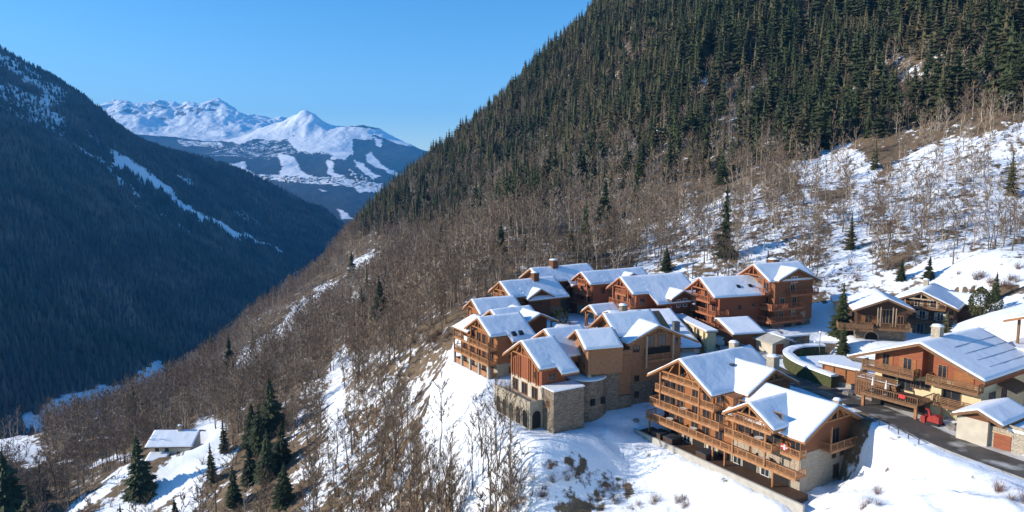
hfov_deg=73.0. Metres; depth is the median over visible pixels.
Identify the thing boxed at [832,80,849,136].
conifer
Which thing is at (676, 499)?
shrub
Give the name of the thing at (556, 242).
bare tree
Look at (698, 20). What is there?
conifer
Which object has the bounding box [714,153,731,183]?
conifer
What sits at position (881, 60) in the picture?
conifer
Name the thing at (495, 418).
bare tree
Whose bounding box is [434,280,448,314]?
bare tree
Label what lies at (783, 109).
conifer
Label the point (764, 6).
conifer
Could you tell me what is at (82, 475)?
bare tree
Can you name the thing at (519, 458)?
bare tree
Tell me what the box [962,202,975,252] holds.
bare tree
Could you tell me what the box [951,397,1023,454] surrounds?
garage
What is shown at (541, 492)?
shrub
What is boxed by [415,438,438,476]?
bare tree
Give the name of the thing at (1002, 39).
conifer
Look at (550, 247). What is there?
bare tree
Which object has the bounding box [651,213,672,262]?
bare tree
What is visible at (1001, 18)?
conifer
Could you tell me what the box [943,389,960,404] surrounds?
window
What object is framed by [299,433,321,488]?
bare tree
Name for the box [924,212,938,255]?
bare tree
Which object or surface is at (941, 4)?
conifer
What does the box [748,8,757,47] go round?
conifer
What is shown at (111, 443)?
bare tree
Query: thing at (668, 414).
balcony door
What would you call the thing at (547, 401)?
window
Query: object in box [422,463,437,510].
bare tree
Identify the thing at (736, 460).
balcony door
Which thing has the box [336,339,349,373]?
bare tree
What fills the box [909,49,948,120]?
conifer
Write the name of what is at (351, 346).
bare tree
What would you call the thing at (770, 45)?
conifer
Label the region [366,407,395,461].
bare tree
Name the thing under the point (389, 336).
bare tree
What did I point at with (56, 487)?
bare tree
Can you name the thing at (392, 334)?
bare tree
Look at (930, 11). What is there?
conifer
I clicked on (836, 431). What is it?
balcony door
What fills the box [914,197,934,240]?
bare tree
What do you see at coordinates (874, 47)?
conifer
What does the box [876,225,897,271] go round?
bare tree
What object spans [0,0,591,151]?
sky
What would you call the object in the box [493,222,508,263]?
conifer
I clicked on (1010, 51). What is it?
conifer
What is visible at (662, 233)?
bare tree
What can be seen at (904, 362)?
window
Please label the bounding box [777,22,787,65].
conifer
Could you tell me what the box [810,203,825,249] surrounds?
bare tree
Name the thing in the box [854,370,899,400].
timber terrace
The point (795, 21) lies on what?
conifer
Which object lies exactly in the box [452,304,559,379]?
chalet
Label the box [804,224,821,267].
bare tree
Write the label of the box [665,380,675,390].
balcony door
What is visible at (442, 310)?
bare tree
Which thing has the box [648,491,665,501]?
shrub
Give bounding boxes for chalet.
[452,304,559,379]
[462,295,520,318]
[488,271,569,316]
[494,335,584,433]
[518,259,593,309]
[532,324,606,421]
[565,267,647,318]
[567,327,623,410]
[589,303,698,408]
[606,272,697,318]
[633,340,863,511]
[684,275,769,334]
[737,257,822,327]
[836,288,915,340]
[849,323,1023,419]
[895,278,987,333]
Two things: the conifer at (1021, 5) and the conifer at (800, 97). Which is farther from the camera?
the conifer at (800, 97)
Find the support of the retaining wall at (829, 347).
on the hillside ground
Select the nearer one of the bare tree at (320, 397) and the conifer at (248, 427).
the bare tree at (320, 397)
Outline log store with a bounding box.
[818,357,868,389]
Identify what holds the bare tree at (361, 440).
on the hillside ground
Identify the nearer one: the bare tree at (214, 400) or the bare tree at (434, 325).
the bare tree at (434, 325)
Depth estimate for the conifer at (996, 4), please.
287.70 m
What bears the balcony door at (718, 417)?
in the chalet at (716, 392)
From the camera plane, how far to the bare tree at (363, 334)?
220.66 m
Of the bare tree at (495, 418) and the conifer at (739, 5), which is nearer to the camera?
the bare tree at (495, 418)
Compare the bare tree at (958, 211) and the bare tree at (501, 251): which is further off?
the bare tree at (501, 251)
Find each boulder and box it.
[842,390,854,395]
[946,423,956,430]
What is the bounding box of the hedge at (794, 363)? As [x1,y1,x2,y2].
[782,343,838,387]
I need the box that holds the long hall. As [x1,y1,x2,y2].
[601,308,701,352]
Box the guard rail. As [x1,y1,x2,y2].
[860,412,919,444]
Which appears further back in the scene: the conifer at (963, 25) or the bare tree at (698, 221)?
the conifer at (963, 25)
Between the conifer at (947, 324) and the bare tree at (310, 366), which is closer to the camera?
the conifer at (947, 324)
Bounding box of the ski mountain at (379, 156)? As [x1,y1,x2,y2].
[135,110,427,223]
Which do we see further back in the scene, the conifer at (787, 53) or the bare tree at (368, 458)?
the conifer at (787, 53)
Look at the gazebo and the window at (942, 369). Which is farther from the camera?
the gazebo
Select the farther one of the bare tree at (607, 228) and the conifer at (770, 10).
the conifer at (770, 10)
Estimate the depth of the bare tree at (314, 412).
180.92 m
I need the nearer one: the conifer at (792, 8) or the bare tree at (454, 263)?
the bare tree at (454, 263)
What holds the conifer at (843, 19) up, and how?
on the hillside ground
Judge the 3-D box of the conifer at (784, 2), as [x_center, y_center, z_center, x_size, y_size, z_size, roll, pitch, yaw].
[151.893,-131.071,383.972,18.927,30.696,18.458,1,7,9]
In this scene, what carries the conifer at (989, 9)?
on the hillside ground
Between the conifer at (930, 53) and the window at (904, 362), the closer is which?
the window at (904, 362)
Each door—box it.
[477,331,480,342]
[482,333,485,344]
[489,339,493,348]
[489,352,493,362]
[512,376,517,390]
[521,381,527,395]
[531,386,537,399]
[664,395,675,405]
[664,410,675,420]
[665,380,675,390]
[676,399,683,406]
[676,415,683,424]
[677,364,684,377]
[677,384,684,392]
[683,434,690,442]
[691,405,697,413]
[691,421,698,430]
[692,389,697,398]
[702,409,710,418]
[702,425,709,435]
[703,391,710,402]
[711,304,715,313]
[715,410,723,424]
[715,430,723,440]
[716,394,724,408]
[733,456,741,464]
[738,338,749,344]
[738,424,751,435]
[739,399,752,414]
[752,429,763,440]
[760,468,769,477]
[764,282,768,291]
[767,434,781,444]
[773,411,782,420]
[776,344,783,353]
[778,310,783,319]
[780,297,784,306]
[790,284,794,293]
[790,309,795,318]
[790,440,800,453]
[791,296,796,305]
[832,427,839,443]
[832,463,838,478]
[916,323,923,333]
[993,433,1011,451]
[1001,388,1006,397]
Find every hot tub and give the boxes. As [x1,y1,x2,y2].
[651,428,669,439]
[663,433,680,444]
[696,448,715,460]
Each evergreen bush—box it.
[550,308,557,321]
[557,307,569,323]
[968,286,993,315]
[988,292,1004,310]
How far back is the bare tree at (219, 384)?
248.55 m
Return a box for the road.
[756,349,1023,477]
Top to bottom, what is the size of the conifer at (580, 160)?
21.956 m
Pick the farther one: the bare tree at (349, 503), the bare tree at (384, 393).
the bare tree at (384, 393)
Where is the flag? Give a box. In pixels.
[780,443,787,450]
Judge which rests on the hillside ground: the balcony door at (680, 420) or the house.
the house
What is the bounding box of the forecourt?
[710,345,782,358]
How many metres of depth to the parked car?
133.42 m
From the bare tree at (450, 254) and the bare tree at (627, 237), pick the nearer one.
the bare tree at (627, 237)
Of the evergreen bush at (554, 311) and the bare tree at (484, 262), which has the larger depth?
the bare tree at (484, 262)
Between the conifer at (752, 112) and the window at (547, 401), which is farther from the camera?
the conifer at (752, 112)
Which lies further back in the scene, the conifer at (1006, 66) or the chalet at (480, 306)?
the conifer at (1006, 66)
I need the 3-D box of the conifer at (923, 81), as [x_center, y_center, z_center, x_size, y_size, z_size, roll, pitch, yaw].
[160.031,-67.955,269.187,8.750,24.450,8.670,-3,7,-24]
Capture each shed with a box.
[752,332,809,353]
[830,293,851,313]
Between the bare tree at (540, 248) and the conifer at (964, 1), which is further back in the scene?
the conifer at (964, 1)
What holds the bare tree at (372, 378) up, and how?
on the hillside ground
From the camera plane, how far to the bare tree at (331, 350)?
241.86 m
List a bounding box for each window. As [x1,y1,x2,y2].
[546,399,549,407]
[548,372,555,380]
[590,399,594,405]
[600,396,604,403]
[633,345,639,352]
[634,375,639,381]
[634,391,638,397]
[639,298,644,305]
[648,335,654,346]
[658,334,665,345]
[697,335,701,343]
[861,315,875,323]
[878,309,892,323]
[879,352,892,367]
[882,374,895,381]
[897,316,903,324]
[898,378,913,391]
[899,357,916,372]
[911,380,920,389]
[912,299,923,305]
[916,310,928,318]
[919,381,930,390]
[927,300,939,307]
[934,312,946,321]
[937,364,947,380]
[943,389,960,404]
[989,391,995,398]
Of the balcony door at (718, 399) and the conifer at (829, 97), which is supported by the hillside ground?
the conifer at (829, 97)
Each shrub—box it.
[531,485,549,497]
[545,473,561,482]
[608,496,624,504]
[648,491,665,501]
[672,492,683,503]
[677,496,690,505]
[854,496,869,510]
[871,485,885,494]
[968,270,988,279]
[977,269,986,277]
[991,477,1012,492]
[1000,278,1017,286]
[1002,489,1020,500]
[1006,484,1023,503]
[1012,261,1023,269]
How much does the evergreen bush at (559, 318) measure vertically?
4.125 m
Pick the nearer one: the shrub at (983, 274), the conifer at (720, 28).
the shrub at (983, 274)
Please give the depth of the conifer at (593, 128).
373.68 m
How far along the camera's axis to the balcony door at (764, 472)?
98.76 m
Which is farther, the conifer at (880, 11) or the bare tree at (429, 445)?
the conifer at (880, 11)
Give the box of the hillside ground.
[0,2,1023,511]
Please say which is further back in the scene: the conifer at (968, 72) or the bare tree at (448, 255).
the conifer at (968, 72)
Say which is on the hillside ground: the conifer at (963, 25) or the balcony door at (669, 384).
the conifer at (963, 25)
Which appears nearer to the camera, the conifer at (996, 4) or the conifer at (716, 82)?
the conifer at (996, 4)
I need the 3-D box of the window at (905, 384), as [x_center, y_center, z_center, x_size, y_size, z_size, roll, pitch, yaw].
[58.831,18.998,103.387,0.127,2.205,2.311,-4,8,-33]
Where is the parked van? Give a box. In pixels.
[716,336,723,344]
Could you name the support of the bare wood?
on the hillside ground
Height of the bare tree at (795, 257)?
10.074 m
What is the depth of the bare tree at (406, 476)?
128.15 m
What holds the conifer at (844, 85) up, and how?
on the hillside ground
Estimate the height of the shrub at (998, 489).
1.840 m
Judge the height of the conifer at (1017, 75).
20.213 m
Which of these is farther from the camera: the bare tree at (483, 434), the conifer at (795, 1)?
the conifer at (795, 1)
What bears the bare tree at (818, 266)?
on the hillside ground
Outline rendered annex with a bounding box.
[676,313,718,351]
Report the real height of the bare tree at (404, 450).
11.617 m
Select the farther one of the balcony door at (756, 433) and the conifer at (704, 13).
the conifer at (704, 13)
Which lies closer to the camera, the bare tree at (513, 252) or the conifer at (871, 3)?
the bare tree at (513, 252)
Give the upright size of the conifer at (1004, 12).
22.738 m
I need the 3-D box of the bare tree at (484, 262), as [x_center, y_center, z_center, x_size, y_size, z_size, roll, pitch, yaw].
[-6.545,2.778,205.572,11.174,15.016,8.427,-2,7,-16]
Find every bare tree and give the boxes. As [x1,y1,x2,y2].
[14,465,32,488]
[18,471,31,489]
[22,477,41,511]
[25,452,55,485]
[39,449,58,490]
[42,474,61,509]
[53,450,65,492]
[55,453,72,501]
[57,500,67,511]
[64,453,86,499]
[65,429,87,477]
[73,436,96,483]
[91,425,108,466]
[96,427,116,470]
[104,417,122,460]
[111,429,126,463]
[114,416,136,463]
[119,425,139,463]
[139,491,153,511]
[186,468,220,511]
[204,382,224,428]
[204,468,224,511]
[211,368,226,412]
[218,389,232,430]
[219,434,244,473]
[222,382,255,422]
[225,393,245,433]
[254,384,265,410]
[254,463,274,509]
[254,479,272,511]
[259,362,272,383]
[261,360,277,386]
[274,367,292,414]
[283,400,302,441]
[294,468,325,511]
[295,361,315,407]
[297,460,308,503]
[298,403,315,445]
[299,361,312,400]
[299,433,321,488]
[302,383,316,422]
[303,416,324,459]
[304,332,332,369]
[304,441,325,497]
[304,457,323,505]
[306,333,319,374]
[307,460,324,509]
[308,391,324,442]
[309,334,327,376]
[309,393,329,429]
[311,379,326,429]
[316,336,333,378]
[319,418,335,462]
[321,330,338,370]
[321,477,343,511]
[323,405,351,467]
[323,446,340,491]
[330,454,354,497]
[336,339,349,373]
[336,478,359,511]
[337,348,349,387]
[337,415,351,469]
[339,393,358,455]
[343,456,358,495]
[344,333,359,371]
[344,469,359,504]
[345,334,372,380]
[349,330,369,373]
[349,415,371,486]
[350,355,369,388]
[351,360,372,405]
[352,459,376,511]
[354,321,372,355]
[357,314,371,355]
[357,341,370,371]
[358,386,375,441]
[359,490,376,511]
[360,440,399,506]
[362,444,371,491]
[362,452,379,499]
[366,377,409,433]
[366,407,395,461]
[366,461,403,511]
[367,294,388,344]
[368,377,381,407]
[368,427,380,467]
[369,329,395,376]
[369,423,393,499]
[370,415,386,448]
[371,323,387,358]
[373,355,390,392]
[374,452,386,507]
[375,416,404,470]
[376,386,409,442]
[377,377,391,430]
[379,434,391,486]
[380,399,394,434]
[381,290,402,319]
[382,306,405,359]
[382,315,397,360]
[383,305,404,344]
[385,316,402,355]
[385,407,403,460]
[386,300,400,344]
[386,367,423,418]
[388,280,399,314]
[388,385,401,452]
[389,375,413,431]
[391,335,406,370]
[391,447,413,509]
[392,375,409,410]
[393,428,419,481]
[394,314,405,362]
[396,298,411,331]
[397,445,430,511]
[400,313,423,360]
[402,395,413,453]
[405,460,427,510]
[405,490,426,511]
[407,292,425,331]
[408,409,429,468]
[408,461,419,507]
[409,277,426,324]
[410,292,419,333]
[410,425,426,477]
[413,441,428,510]
[414,450,427,510]
[415,430,437,489]
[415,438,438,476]
[416,264,429,304]
[418,448,469,511]
[422,368,460,457]
[422,456,443,511]
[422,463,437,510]
[423,314,439,353]
[424,270,434,317]
[425,249,446,291]
[427,268,445,323]
[428,487,442,511]
[430,420,456,494]
[432,265,450,308]
[433,259,445,300]
[433,468,461,511]
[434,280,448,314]
[435,291,450,328]
[440,263,458,308]
[440,430,460,505]
[441,264,459,308]
[443,243,452,276]
[444,248,463,269]
[446,251,464,287]
[446,497,465,511]
[447,461,465,511]
[449,258,453,301]
[449,259,462,302]
[450,247,465,292]
[452,235,462,273]
[456,254,472,284]
[463,410,481,490]
[466,244,477,286]
[466,244,492,286]
[469,251,485,297]
[469,392,489,457]
[471,242,506,287]
[472,406,490,474]
[475,388,511,476]
[479,426,498,510]
[483,368,507,455]
[487,242,506,278]
[487,453,509,511]
[487,455,509,511]
[491,214,502,240]
[492,241,509,280]
[493,238,511,280]
[496,443,525,511]
[497,463,516,511]
[498,374,525,447]
[501,387,518,466]
[501,455,516,511]
[502,433,529,506]
[510,238,534,276]
[525,225,534,269]
[532,224,548,257]
[533,233,547,265]
[543,235,561,264]
[545,226,564,260]
[546,221,557,254]
[548,231,563,258]
[554,232,574,264]
[568,227,588,263]
[574,226,583,263]
[575,222,592,262]
[579,219,596,263]
[581,226,596,264]
[595,227,609,262]
[597,231,615,268]
[607,215,619,247]
[608,205,621,252]
[610,210,627,250]
[616,220,640,262]
[620,228,645,267]
[626,195,644,238]
[627,232,640,266]
[642,210,652,251]
[645,220,672,257]
[646,182,655,222]
[648,196,664,240]
[650,201,665,240]
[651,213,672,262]
[652,216,665,259]
[656,210,672,256]
[657,214,680,257]
[684,242,698,278]
[692,195,710,241]
[694,207,707,245]
[697,214,713,263]
[708,230,721,265]
[711,234,733,275]
[719,227,737,268]
[723,232,739,275]
[725,223,746,269]
[786,242,800,260]
[788,221,804,254]
[798,241,830,276]
[799,240,813,263]
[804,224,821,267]
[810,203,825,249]
[834,189,853,231]
[859,197,880,234]
[865,239,884,273]
[870,183,887,219]
[874,202,889,230]
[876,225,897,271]
[883,207,902,249]
[910,209,929,247]
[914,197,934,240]
[919,183,935,213]
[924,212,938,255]
[949,220,961,264]
[951,195,970,246]
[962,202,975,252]
[965,145,985,191]
[977,208,1006,249]
[988,198,1014,246]
[998,193,1022,233]
[999,200,1023,250]
[1008,183,1019,224]
[1009,197,1023,237]
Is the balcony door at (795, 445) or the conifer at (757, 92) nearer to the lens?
the balcony door at (795, 445)
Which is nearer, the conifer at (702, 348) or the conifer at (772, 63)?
the conifer at (702, 348)
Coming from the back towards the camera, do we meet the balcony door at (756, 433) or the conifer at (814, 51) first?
the conifer at (814, 51)
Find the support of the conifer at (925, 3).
on the hillside ground
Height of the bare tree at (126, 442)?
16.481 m
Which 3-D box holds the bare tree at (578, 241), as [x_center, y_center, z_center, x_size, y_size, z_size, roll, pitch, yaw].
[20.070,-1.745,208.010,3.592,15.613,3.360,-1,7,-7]
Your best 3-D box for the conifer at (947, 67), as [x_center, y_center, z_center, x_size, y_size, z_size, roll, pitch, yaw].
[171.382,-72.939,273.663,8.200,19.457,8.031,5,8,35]
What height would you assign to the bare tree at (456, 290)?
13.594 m
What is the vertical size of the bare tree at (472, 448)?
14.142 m
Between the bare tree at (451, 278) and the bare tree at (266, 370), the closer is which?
the bare tree at (451, 278)
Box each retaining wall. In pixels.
[814,341,837,354]
[847,354,874,364]
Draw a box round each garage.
[714,316,765,348]
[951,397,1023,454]
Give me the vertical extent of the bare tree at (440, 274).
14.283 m
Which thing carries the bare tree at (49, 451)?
on the hillside ground
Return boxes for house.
[144,424,205,461]
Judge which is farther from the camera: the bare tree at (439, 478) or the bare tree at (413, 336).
the bare tree at (413, 336)
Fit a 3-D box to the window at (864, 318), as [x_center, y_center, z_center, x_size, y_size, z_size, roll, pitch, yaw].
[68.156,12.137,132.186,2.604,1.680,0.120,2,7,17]
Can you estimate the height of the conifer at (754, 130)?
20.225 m
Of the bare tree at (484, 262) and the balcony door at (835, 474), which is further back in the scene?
the bare tree at (484, 262)
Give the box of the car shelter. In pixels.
[1003,313,1023,351]
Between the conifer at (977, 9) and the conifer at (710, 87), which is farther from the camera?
the conifer at (710, 87)
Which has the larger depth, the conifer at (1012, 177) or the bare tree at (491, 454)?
the conifer at (1012, 177)
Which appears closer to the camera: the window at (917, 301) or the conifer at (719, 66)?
the window at (917, 301)
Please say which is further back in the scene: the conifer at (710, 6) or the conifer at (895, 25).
the conifer at (710, 6)
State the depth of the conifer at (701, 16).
415.72 m
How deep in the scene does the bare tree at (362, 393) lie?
164.31 m
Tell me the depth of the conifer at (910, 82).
277.89 m
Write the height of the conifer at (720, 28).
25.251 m
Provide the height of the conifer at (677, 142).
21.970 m
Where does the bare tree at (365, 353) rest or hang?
on the hillside ground
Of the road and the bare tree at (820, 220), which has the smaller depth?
the road
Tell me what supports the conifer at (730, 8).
on the hillside ground
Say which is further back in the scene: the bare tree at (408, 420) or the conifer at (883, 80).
the conifer at (883, 80)
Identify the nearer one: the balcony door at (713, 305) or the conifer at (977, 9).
the balcony door at (713, 305)
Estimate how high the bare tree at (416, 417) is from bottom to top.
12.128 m
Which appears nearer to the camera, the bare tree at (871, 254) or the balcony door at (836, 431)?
the balcony door at (836, 431)
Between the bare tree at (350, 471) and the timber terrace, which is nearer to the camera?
the timber terrace
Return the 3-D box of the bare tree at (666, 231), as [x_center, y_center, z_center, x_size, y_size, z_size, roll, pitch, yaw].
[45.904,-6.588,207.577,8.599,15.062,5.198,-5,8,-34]
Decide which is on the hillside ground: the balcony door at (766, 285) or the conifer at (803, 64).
the conifer at (803, 64)
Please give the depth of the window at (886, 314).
131.26 m
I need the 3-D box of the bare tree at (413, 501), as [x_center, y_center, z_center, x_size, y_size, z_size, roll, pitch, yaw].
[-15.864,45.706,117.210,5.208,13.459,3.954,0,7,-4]
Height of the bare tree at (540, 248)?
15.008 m
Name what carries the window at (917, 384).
in the chalet at (939, 371)
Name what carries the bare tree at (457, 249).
on the hillside ground
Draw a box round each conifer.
[0,451,37,511]
[19,484,34,511]
[35,463,52,502]
[119,434,158,504]
[171,497,178,511]
[205,443,218,484]
[217,420,230,454]
[222,335,235,375]
[224,465,243,508]
[238,403,255,449]
[239,444,257,487]
[241,406,269,458]
[253,429,278,485]
[259,376,285,438]
[270,462,294,510]
[271,422,291,470]
[345,252,355,277]
[369,279,387,321]
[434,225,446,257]
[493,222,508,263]
[500,177,511,216]
[506,173,521,206]
[507,176,510,193]
[520,169,532,211]
[522,228,528,250]
[530,166,532,189]
[531,164,535,191]
[532,165,539,197]
[539,152,552,193]
[549,142,557,182]
[568,145,588,185]
[568,227,574,251]
[569,201,595,260]
[576,132,594,170]
[587,116,597,149]
[587,128,609,173]
[593,180,611,219]
[605,115,614,154]
[617,146,634,187]
[629,163,643,207]
[633,145,645,175]
[659,246,671,272]
[660,137,681,182]
[663,91,682,131]
[663,103,682,150]
[665,14,675,45]
[671,16,682,47]
[672,126,686,165]
[674,12,681,43]
[676,13,688,55]
[677,16,684,45]
[680,33,705,75]
[681,23,694,64]
[688,9,693,31]
[688,28,706,74]
[692,7,701,27]
[693,100,710,138]
[696,97,714,135]
[696,342,705,354]
[698,0,705,19]
[698,1,704,34]
[698,59,726,104]
[698,116,712,155]
[699,13,712,55]
[700,20,712,69]
[701,7,711,41]
[701,61,718,109]
[706,0,713,17]
[708,43,726,89]
[709,9,721,52]
[709,18,726,65]
[709,185,739,258]
[710,7,733,50]
[710,20,729,57]
[710,32,728,70]
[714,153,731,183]
[716,71,729,115]
[723,0,728,23]
[725,0,736,22]
[726,28,750,77]
[729,16,749,65]
[730,0,743,26]
[732,96,746,134]
[739,3,752,41]
[739,85,758,133]
[741,25,749,43]
[742,0,755,16]
[742,33,751,70]
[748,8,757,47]
[748,117,764,162]
[749,76,768,122]
[749,111,758,153]
[751,7,762,46]
[752,24,768,67]
[756,81,771,129]
[760,32,778,75]
[762,0,768,15]
[763,68,776,109]
[764,0,779,43]
[764,15,776,60]
[765,50,776,96]
[765,89,786,133]
[767,0,777,23]
[768,93,785,140]
[772,75,790,115]
[775,6,784,47]
[775,8,792,52]
[776,94,794,148]
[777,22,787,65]
[779,0,791,20]
[781,46,790,73]
[783,94,813,159]
[783,97,809,155]
[787,41,791,66]
[787,47,798,83]
[789,3,794,27]
[790,8,806,49]
[790,17,809,58]
[790,59,803,96]
[791,27,800,70]
[792,66,806,112]
[793,84,804,120]
[794,0,805,13]
[796,3,807,41]
[801,53,806,75]
[802,107,821,156]
[803,0,823,31]
[803,75,809,95]
[804,33,821,76]
[806,90,814,122]
[808,58,821,90]
[808,89,836,149]
[810,77,815,104]
[811,57,821,90]
[811,73,822,117]
[813,92,827,129]
[818,15,834,56]
[821,0,827,10]
[821,0,830,19]
[821,22,833,73]
[822,65,840,98]
[826,0,839,21]
[826,70,841,120]
[826,87,833,120]
[826,282,853,338]
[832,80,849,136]
[832,93,850,143]
[834,324,850,355]
[835,70,846,120]
[839,0,856,22]
[839,3,848,29]
[840,34,860,79]
[843,214,856,249]
[844,79,862,137]
[845,86,862,136]
[848,0,863,26]
[852,49,871,99]
[853,79,862,113]
[854,0,872,26]
[858,71,876,128]
[864,45,874,87]
[867,32,880,67]
[868,0,876,17]
[868,54,881,95]
[868,86,891,136]
[869,138,879,168]
[871,0,879,18]
[874,62,889,110]
[875,0,887,36]
[876,0,889,26]
[878,47,887,78]
[883,66,904,117]
[884,0,903,42]
[886,1,900,32]
[887,0,908,47]
[888,0,904,24]
[892,85,904,126]
[893,258,906,280]
[900,14,917,55]
[900,73,922,120]
[903,66,922,114]
[904,0,915,23]
[905,64,918,104]
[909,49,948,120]
[911,0,922,29]
[917,0,940,39]
[918,51,929,106]
[920,256,934,280]
[921,0,927,13]
[922,31,937,71]
[927,59,953,120]
[932,75,949,121]
[936,0,943,11]
[942,51,951,85]
[942,311,953,332]
[945,3,966,58]
[947,40,965,105]
[950,6,977,61]
[950,20,967,66]
[953,50,981,104]
[958,0,966,14]
[965,0,981,39]
[967,0,982,40]
[972,0,992,46]
[972,1,1003,75]
[973,0,1003,63]
[974,16,1022,107]
[974,44,990,85]
[975,28,995,80]
[981,0,991,24]
[988,58,1009,107]
[989,0,1002,27]
[990,0,1002,20]
[990,9,1016,73]
[990,273,1000,302]
[992,59,1023,109]
[995,54,1023,111]
[1001,0,1014,14]
[1001,4,1009,26]
[1003,153,1021,195]
[1009,0,1023,37]
[1009,0,1023,43]
[1015,39,1023,92]
[1018,31,1022,52]
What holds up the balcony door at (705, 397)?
in the chalet at (716, 392)
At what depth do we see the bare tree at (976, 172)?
196.84 m
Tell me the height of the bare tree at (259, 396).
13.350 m
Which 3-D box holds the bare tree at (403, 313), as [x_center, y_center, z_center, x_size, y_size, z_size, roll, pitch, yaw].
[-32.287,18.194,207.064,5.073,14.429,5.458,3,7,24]
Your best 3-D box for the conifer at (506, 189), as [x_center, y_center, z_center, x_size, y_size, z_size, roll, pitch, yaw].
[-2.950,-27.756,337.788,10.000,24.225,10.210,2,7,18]
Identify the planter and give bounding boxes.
[798,354,851,367]
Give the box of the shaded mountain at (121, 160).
[0,48,340,436]
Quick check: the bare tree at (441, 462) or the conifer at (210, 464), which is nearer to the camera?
the bare tree at (441, 462)
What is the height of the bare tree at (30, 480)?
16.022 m
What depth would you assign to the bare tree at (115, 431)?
237.46 m
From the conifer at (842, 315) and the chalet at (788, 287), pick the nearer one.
the conifer at (842, 315)
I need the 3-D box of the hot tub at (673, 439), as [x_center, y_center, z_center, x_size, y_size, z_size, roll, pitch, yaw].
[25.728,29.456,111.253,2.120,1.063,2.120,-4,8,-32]
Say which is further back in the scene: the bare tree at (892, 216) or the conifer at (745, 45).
the conifer at (745, 45)
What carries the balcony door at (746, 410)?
in the chalet at (716, 392)
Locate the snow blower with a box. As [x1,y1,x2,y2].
[920,407,947,427]
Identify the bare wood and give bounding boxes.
[0,0,1023,511]
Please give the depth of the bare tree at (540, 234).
236.48 m
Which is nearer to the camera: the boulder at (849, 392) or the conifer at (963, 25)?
the boulder at (849, 392)
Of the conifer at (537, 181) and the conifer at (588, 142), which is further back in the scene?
the conifer at (588, 142)
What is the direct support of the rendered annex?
on the hillside ground
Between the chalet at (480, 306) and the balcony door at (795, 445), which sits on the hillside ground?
the chalet at (480, 306)
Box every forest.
[0,44,345,438]
[75,0,1023,511]
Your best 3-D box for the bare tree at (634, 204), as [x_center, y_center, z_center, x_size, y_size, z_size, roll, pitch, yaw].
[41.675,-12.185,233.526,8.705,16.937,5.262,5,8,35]
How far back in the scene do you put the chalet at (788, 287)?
150.33 m
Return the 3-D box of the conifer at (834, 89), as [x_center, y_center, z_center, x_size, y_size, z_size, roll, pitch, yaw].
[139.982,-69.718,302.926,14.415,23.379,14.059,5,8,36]
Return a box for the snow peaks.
[96,98,286,140]
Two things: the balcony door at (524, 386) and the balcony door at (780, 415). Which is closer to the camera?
the balcony door at (780, 415)
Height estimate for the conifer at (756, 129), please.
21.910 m
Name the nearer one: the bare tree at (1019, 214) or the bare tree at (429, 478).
the bare tree at (429, 478)
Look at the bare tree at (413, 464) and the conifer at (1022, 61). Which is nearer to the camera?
the bare tree at (413, 464)
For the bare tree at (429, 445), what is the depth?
126.26 m
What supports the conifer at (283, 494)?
on the hillside ground
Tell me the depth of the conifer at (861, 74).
307.09 m
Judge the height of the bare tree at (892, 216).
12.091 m
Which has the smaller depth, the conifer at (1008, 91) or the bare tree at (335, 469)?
the bare tree at (335, 469)
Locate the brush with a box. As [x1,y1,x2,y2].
[0,13,1023,511]
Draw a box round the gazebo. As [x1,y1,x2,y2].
[581,302,618,327]
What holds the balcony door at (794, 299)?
in the chalet at (788, 287)
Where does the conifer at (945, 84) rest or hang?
on the hillside ground
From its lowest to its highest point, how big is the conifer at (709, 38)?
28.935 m
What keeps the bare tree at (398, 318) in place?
on the hillside ground
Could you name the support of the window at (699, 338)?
in the rendered annex
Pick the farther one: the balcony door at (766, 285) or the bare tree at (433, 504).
the balcony door at (766, 285)
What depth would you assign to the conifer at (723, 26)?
382.25 m
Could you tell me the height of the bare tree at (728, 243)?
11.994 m
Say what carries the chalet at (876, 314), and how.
on the hillside ground
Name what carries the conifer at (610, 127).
on the hillside ground
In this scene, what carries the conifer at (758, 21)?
on the hillside ground
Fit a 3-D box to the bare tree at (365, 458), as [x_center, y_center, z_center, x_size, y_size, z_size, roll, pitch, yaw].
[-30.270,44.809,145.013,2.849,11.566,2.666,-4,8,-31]
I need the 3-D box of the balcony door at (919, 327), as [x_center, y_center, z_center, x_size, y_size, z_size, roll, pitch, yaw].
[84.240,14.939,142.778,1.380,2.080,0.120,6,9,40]
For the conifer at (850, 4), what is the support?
on the hillside ground
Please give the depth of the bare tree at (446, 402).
128.71 m
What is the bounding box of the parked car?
[718,345,728,350]
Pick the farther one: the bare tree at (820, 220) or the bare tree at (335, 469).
the bare tree at (820, 220)
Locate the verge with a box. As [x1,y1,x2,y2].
[835,386,1023,460]
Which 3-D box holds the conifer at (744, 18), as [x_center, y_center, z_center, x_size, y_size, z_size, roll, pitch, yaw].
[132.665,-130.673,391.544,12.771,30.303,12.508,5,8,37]
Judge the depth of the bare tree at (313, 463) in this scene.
147.79 m
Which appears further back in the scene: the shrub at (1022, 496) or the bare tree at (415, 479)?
the bare tree at (415, 479)
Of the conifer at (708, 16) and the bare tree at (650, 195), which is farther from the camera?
the conifer at (708, 16)
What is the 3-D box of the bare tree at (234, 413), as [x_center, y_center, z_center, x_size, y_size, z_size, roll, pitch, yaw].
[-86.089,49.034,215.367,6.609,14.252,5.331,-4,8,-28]
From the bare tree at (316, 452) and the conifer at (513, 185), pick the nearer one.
the bare tree at (316, 452)

